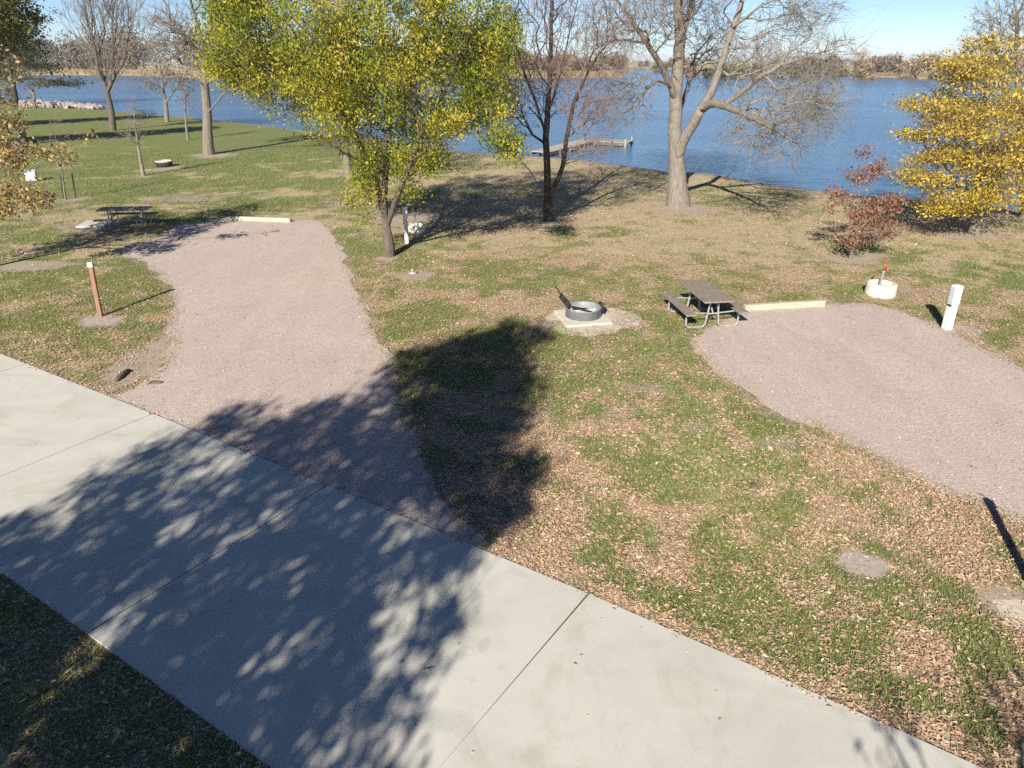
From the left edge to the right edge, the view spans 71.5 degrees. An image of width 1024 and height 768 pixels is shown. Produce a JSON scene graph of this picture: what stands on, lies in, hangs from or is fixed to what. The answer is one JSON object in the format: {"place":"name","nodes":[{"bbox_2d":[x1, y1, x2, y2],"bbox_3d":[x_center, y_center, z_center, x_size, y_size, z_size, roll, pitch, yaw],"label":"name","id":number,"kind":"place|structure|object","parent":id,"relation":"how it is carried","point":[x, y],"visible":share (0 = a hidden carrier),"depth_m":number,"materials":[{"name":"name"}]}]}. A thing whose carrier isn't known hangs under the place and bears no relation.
{"place":"outdoors","nodes":[
{"label":"outdoors","id":0,"kind":"place"},
{"bbox_2d":[11,139,23,153],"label":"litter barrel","id":1,"kind":"object","parent":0,"point":[17,140],"visible":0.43,"depth_m":49.66,"materials":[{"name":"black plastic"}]},
{"bbox_2d":[17,129,27,141],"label":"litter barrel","id":2,"kind":"object","parent":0,"point":[21,135],"visible":0.44,"depth_m":57.07,"materials":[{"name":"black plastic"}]},
{"bbox_2d":[0,354,981,767],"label":"road","id":3,"kind":"structure","parent":0,"point":[362,612],"depth_m":8.21,"materials":[{"name":"concrete"}]},
{"bbox_2d":[89,486,587,723],"bbox_3d":[-6.057,1.888,10.374,58.763,0.070,4.875,16,29,31],"label":"road joint","id":4,"kind":"object","parent":3,"relation":"on","point":[505,690],"visible":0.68,"depth_m":8.46,"materials":[{"name":"grey concrete"}]},
{"bbox_2d":[0,69,1022,208],"bbox_3d":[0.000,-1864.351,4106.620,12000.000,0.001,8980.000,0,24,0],"label":"lake water","id":5,"kind":"structure","parent":0,"point":[873,128],"depth_m":80.03,"materials":[{"name":"blue liquid"}]},
{"bbox_2d":[530,137,633,154],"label":"dock","id":6,"kind":"object","parent":5,"relation":"in","point":[556,149],"visible":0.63,"depth_m":58.06,"materials":[{"name":"brown wood"}]},
{"bbox_2d":[0,61,1023,767],"bbox_3d":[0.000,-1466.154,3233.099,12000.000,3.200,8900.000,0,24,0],"label":"ground","id":7,"kind":"structure","parent":0,"point":[160,133],"depth_m":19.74,"materials":[{"name":"green plant"}]},
{"bbox_2d":[0,25,34,62],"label":"lawn tree","id":8,"kind":"object","parent":7,"relation":"on","point":[12,49],"visible":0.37,"depth_m":66.52,"materials":[{"name":"green plant"}]},
{"bbox_2d":[0,0,53,72],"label":"lawn tree","id":9,"kind":"object","parent":7,"relation":"on","point":[6,6],"visible":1,"depth_m":50.02,"materials":[{"name":"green plant"}]},
{"bbox_2d":[3,66,51,108],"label":"forked tree","id":10,"kind":"object","parent":7,"relation":"on","point":[33,86],"visible":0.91,"depth_m":94.01,"materials":[{"name":"grey plant"}]},
{"bbox_2d":[23,169,37,180],"bbox_3d":[-26.166,-11.350,38.661,0.560,0.550,0.480,-11,27,-23],"label":"utility box","id":11,"kind":"object","parent":7,"relation":"on","point":[29,174],"visible":0.68,"depth_m":38.49,"materials":[{"name":"white paint"}]},
{"bbox_2d":[0,0,92,103],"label":"dark green tree","id":12,"kind":"object","parent":7,"relation":"on","point":[28,61],"visible":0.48,"depth_m":107.36,"materials":[{"name":"green plant"}]},
{"bbox_2d":[0,44,97,222],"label":"tan leaved tree","id":13,"kind":"object","parent":7,"relation":"on","point":[6,161],"visible":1,"depth_m":20.05,"materials":[{"name":"brown plant"}]},
{"bbox_2d":[60,175,63,198],"bbox_3d":[-21.244,-9.254,33.568,0.223,1.208,0.058,0,24,0],"label":"stake","id":14,"kind":"object","parent":7,"relation":"on","point":[61,186],"visible":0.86,"depth_m":33.53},
{"bbox_2d":[41,108,85,199],"bbox_3d":[-20.619,-10.506,32.850,1.763,4.188,1.353,18,30,34],"label":"staked sapling","id":15,"kind":"object","parent":7,"relation":"on","point":[64,191],"visible":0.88,"depth_m":32.73,"materials":[{"name":"brown plant"}]},
{"bbox_2d":[71,173,76,197],"bbox_3d":[-20.803,-9.370,33.767,0.147,1.249,0.058,0,24,0],"label":"stake","id":16,"kind":"object","parent":7,"relation":"on","point":[73,185],"visible":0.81,"depth_m":33.74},
{"bbox_2d":[87,262,102,316],"bbox_3d":[-10.539,-2.291,18.014,0.120,1.630,0.115,-1,24,-9],"label":"site post","id":17,"kind":"object","parent":7,"relation":"on","point":[90,265],"visible":0.82,"depth_m":17.93,"materials":[{"name":"brown wood"}]},
{"bbox_2d":[76,220,114,227],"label":"concrete slab","id":18,"kind":"structure","parent":7,"relation":"on","point":[89,223],"depth_m":28.27,"materials":[{"name":"grey concrete"}]},
{"bbox_2d":[75,315,124,326],"bbox_3d":[-10.409,-1.596,17.960,1.117,0.001,0.951,0,24,0],"label":"gravel patch","id":19,"kind":"object","parent":7,"relation":"on","point":[97,322],"visible":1,"depth_m":17.91,"materials":[{"name":"beige gravel"}]},
{"bbox_2d":[57,0,156,130],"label":"vase shaped tree","id":20,"kind":"object","parent":7,"relation":"on","point":[107,87],"visible":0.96,"depth_m":63.06,"materials":[{"name":"brown plant"}]},
{"bbox_2d":[114,369,131,381],"bbox_3d":[-8.117,-0.172,14.845,0.144,0.201,0.648,0,24,0],"label":"earth clod","id":21,"kind":"object","parent":7,"relation":"on","point":[122,374],"visible":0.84,"depth_m":14.74,"materials":[{"name":"brown soil"}]},
{"bbox_2d":[93,206,157,230],"bbox_3d":[-15.057,-6.486,27.776,1.850,0.764,1.580,-2,25,-5],"label":"picnic table","id":22,"kind":"object","parent":7,"relation":"on","point":[130,208],"visible":1,"depth_m":27.63,"materials":[{"name":"brown wood"}]},
{"bbox_2d":[117,97,152,175],"bbox_3d":[-21.083,-13.765,39.572,2.010,4.537,2.217,0,24,0],"label":"young bare tree","id":23,"kind":"object","parent":7,"relation":"on","point":[142,170],"visible":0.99,"depth_m":39.56,"materials":[{"name":"brown plant"}]},
{"bbox_2d":[137,110,157,117],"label":"picnic table","id":24,"kind":"object","parent":7,"relation":"on","point":[150,114],"visible":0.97,"depth_m":81.06,"materials":[{"name":"grey wood"}]},
{"bbox_2d":[155,160,172,166],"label":"fire ring","id":25,"kind":"object","parent":7,"relation":"on","point":[163,163],"visible":1,"depth_m":43.67,"materials":[{"name":"metal"}]},
{"bbox_2d":[133,49,200,121],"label":"sparse tan tree","id":26,"kind":"object","parent":7,"relation":"on","point":[166,110],"visible":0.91,"depth_m":73.95,"materials":[{"name":"brown plant"}]},
{"bbox_2d":[166,72,199,139],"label":"thin sapling","id":27,"kind":"object","parent":7,"relation":"on","point":[185,115],"visible":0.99,"depth_m":57.34,"materials":[{"name":"brown plant"}]},
{"bbox_2d":[119,0,265,154],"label":"bare lawn tree","id":28,"kind":"object","parent":7,"relation":"on","point":[207,140],"visible":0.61,"depth_m":46.02,"materials":[{"name":"grey plant"}]},
{"bbox_2d":[109,217,491,551],"bbox_3d":[-7.192,-2.149,19.169,7.226,0.001,25.140,-10,26,-20],"label":"gravel pad","id":29,"kind":"object","parent":7,"relation":"on","point":[260,314],"visible":0.94,"depth_m":15.33,"materials":[{"name":"grey gravel"}]},
{"bbox_2d":[149,380,162,383],"bbox_3d":[-7.272,-0.017,14.503,0.329,0.130,0.147,0,24,0],"label":"earth clod","id":30,"kind":"object","parent":29,"relation":"on","point":[155,382],"visible":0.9,"depth_m":14.46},
{"bbox_2d":[229,216,291,221],"bbox_3d":[-10.290,-6.733,29.049,2.649,0.170,0.160,4,25,8],"label":"parking timber","id":31,"kind":"object","parent":29,"relation":"on","point":[261,219],"visible":1,"depth_m":28.97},
{"bbox_2d":[179,0,534,257],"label":"leafy tree","id":32,"kind":"object","parent":7,"relation":"on","point":[339,89],"visible":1,"depth_m":20.25,"materials":[{"name":"green plant"}]},
{"bbox_2d":[268,0,458,181],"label":"leafy tree","id":33,"kind":"object","parent":7,"relation":"on","point":[344,158],"visible":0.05,"depth_m":37.31,"materials":[{"name":"green plant"}]},
{"bbox_2d":[402,207,408,243],"bbox_3d":[-3.789,-5.624,25.327,0.180,1.330,0.168,-4,25,-9],"label":"power pedestal","id":34,"kind":"object","parent":7,"relation":"on","point":[405,221],"visible":0.97,"depth_m":25.24,"materials":[{"name":"white paint"}]},
{"bbox_2d":[408,203,425,232],"bbox_3d":[-3.733,-6.390,27.316,0.785,1.083,0.780,0,24,0],"label":"water hydrant","id":35,"kind":"object","parent":7,"relation":"on","point":[414,227],"visible":0.88,"depth_m":27.21,"materials":[{"name":"concrete"}]},
{"bbox_2d":[0,144,1022,276],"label":"grass","id":36,"kind":"structure","parent":7,"relation":"on","point":[286,178],"depth_m":34.47,"materials":[{"name":"green plant"}]},
{"bbox_2d":[0,252,1023,767],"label":"fallen leaves","id":37,"kind":"object","parent":7,"relation":"on","point":[918,724],"visible":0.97,"depth_m":10.26,"materials":[{"name":"brown plant"}]},
{"bbox_2d":[0,12,1023,80],"bbox_3d":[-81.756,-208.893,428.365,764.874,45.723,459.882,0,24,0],"label":"wood","id":38,"kind":"object","parent":7,"relation":"on","point":[886,64],"visible":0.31,"depth_m":337.43,"materials":[{"name":"brown plant"}]},
{"bbox_2d":[0,161,1023,293],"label":"fallen leaves","id":39,"kind":"object","parent":7,"relation":"on","point":[573,227],"visible":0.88,"depth_m":27.58,"materials":[{"name":"brown plant"}]},
{"bbox_2d":[2,66,1023,79],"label":"reeds","id":40,"kind":"object","parent":7,"relation":"on","point":[136,72],"visible":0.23,"depth_m":305.69,"materials":[{"name":"brown plant"}]},
{"bbox_2d":[481,0,648,221],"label":"ash tree","id":41,"kind":"object","parent":7,"relation":"on","point":[548,213],"visible":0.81,"depth_m":26.33,"materials":[{"name":"brown plant"}]},
{"bbox_2d":[117,222,1022,538],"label":"pebbles","id":42,"kind":"object","parent":7,"relation":"on","point":[409,408],"visible":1,"depth_m":14.32,"materials":[{"name":"gravel"}]},
{"bbox_2d":[544,308,641,335],"bbox_3d":[2.032,-1.589,17.947,2.537,0.001,2.169,0,24,0],"label":"gravel patch","id":43,"kind":"object","parent":7,"relation":"on","point":[594,328],"visible":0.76,"depth_m":17.71,"materials":[{"name":"beige gravel"}]},
{"bbox_2d":[554,310,612,326],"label":"concrete slab","id":44,"kind":"structure","parent":43,"relation":"on","point":[603,319],"depth_m":17.78,"materials":[{"name":"beige concrete"}]},
{"bbox_2d":[555,286,603,320],"bbox_3d":[1.710,-2.085,18.040,1.256,0.732,0.924,0,24,0],"label":"fire ring","id":45,"kind":"object","parent":44,"relation":"on","point":[583,311],"visible":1,"depth_m":18.03,"materials":[{"name":"grey metal"}]},
{"bbox_2d":[661,279,749,327],"bbox_3d":[4.830,-2.001,17.935,1.580,0.764,1.850,-3,25,-7],"label":"picnic table","id":46,"kind":"object","parent":7,"relation":"on","point":[705,291],"visible":1,"depth_m":17.57,"materials":[{"name":"brown wood"}]},
{"bbox_2d":[567,0,890,207],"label":"cottonwood tree","id":47,"kind":"object","parent":7,"relation":"on","point":[678,195],"visible":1,"depth_m":27.33,"materials":[{"name":"grey plant"}]},
{"bbox_2d":[749,483,758,488],"bbox_3d":[3.731,1.591,10.972,0.136,0.149,0.137,-13,28,-26],"label":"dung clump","id":48,"kind":"object","parent":7,"relation":"on","point":[754,485],"visible":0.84,"depth_m":10.93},
{"bbox_2d":[768,47,794,66],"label":"tree","id":49,"kind":"object","parent":7,"relation":"on","point":[779,55],"visible":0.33,"depth_m":388.73,"materials":[{"name":"grey plant"}]},
{"bbox_2d":[690,302,1023,522],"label":"gravel pad","id":50,"kind":"object","parent":7,"relation":"on","point":[863,350],"visible":0.88,"depth_m":14.39,"materials":[{"name":"grey gravel"}]},
{"bbox_2d":[743,299,825,310],"bbox_3d":[7.231,-2.085,18.852,2.279,0.170,0.160,-4,25,-9],"label":"parking timber","id":51,"kind":"object","parent":50,"relation":"on","point":[783,305],"visible":0.81,"depth_m":18.79,"materials":[{"name":"beige wood"}]},
{"bbox_2d":[817,143,912,258],"bbox_3d":[11.385,-5.747,22.764,3.097,3.887,1.872,0,24,0],"label":"russet sapling","id":52,"kind":"object","parent":7,"relation":"on","point":[891,203],"visible":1,"depth_m":22.78,"materials":[{"name":"red plant"}]},
{"bbox_2d":[834,551,896,577],"bbox_3d":[4.601,2.367,9.265,0.582,0.001,0.630,-20,31,-37],"label":"gravel patch","id":53,"kind":"object","parent":7,"relation":"on","point":[872,567],"visible":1,"depth_m":9.27,"materials":[{"name":"grey gravel"}]},
{"bbox_2d":[853,43,877,61],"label":"tree","id":54,"kind":"object","parent":7,"relation":"on","point":[863,53],"visible":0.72,"depth_m":375.31,"materials":[{"name":"grey plant"}]},
{"bbox_2d":[859,55,890,64],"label":"tree","id":55,"kind":"object","parent":7,"relation":"on","point":[873,57],"visible":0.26,"depth_m":352.00,"materials":[{"name":"brown plant"}]},
{"bbox_2d":[864,258,897,298],"bbox_3d":[10.348,-2.966,19.802,0.826,1.083,0.821,0,24,0],"label":"water hydrant","id":56,"kind":"object","parent":7,"relation":"on","point":[880,288],"visible":1,"depth_m":19.70,"materials":[{"name":"concrete"}]},
{"bbox_2d":[899,58,916,69],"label":"tree","id":57,"kind":"object","parent":7,"relation":"on","point":[907,62],"visible":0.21,"depth_m":294.86,"materials":[{"name":"brown plant"}]},
{"bbox_2d":[908,50,948,73],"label":"tree","id":58,"kind":"object","parent":7,"relation":"on","point":[923,58],"visible":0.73,"depth_m":273.41,"materials":[{"name":"beige plant"}]},
{"bbox_2d":[880,23,1023,233],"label":"golden tree","id":59,"kind":"object","parent":7,"relation":"on","point":[978,197],"visible":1,"depth_m":24.79,"materials":[{"name":"yellow plant"}]},
{"bbox_2d":[941,284,963,330],"bbox_3d":[10.614,-1.818,17.169,0.205,1.170,0.193,-5,25,-9],"label":"power pedestal","id":60,"kind":"object","parent":7,"relation":"on","point":[955,294],"visible":0.98,"depth_m":17.09,"materials":[{"name":"white paint"}]},
{"bbox_2d":[952,325,982,335],"bbox_3d":[11.007,-1.305,17.323,0.826,0.001,0.777,0,24,0],"label":"gravel patch","id":61,"kind":"object","parent":7,"relation":"on","point":[966,329],"visible":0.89,"depth_m":17.32,"materials":[{"name":"beige gravel"}]},
{"bbox_2d":[937,0,1023,217],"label":"half bare tree","id":62,"kind":"object","parent":7,"relation":"on","point":[1017,20],"visible":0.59,"depth_m":26.92,"materials":[{"name":"grey plant"}]},
{"bbox_2d":[992,599,1023,629],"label":"concrete slab","id":63,"kind":"object","parent":7,"relation":"on","point":[1018,607],"visible":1,"depth_m":8.53,"materials":[{"name":"beige concrete"}]},
{"bbox_2d":[14,0,1023,60],"label":"sky","id":64,"kind":"structure","parent":0,"point":[916,26],"materials":[{"name":"blue"}]}
]}

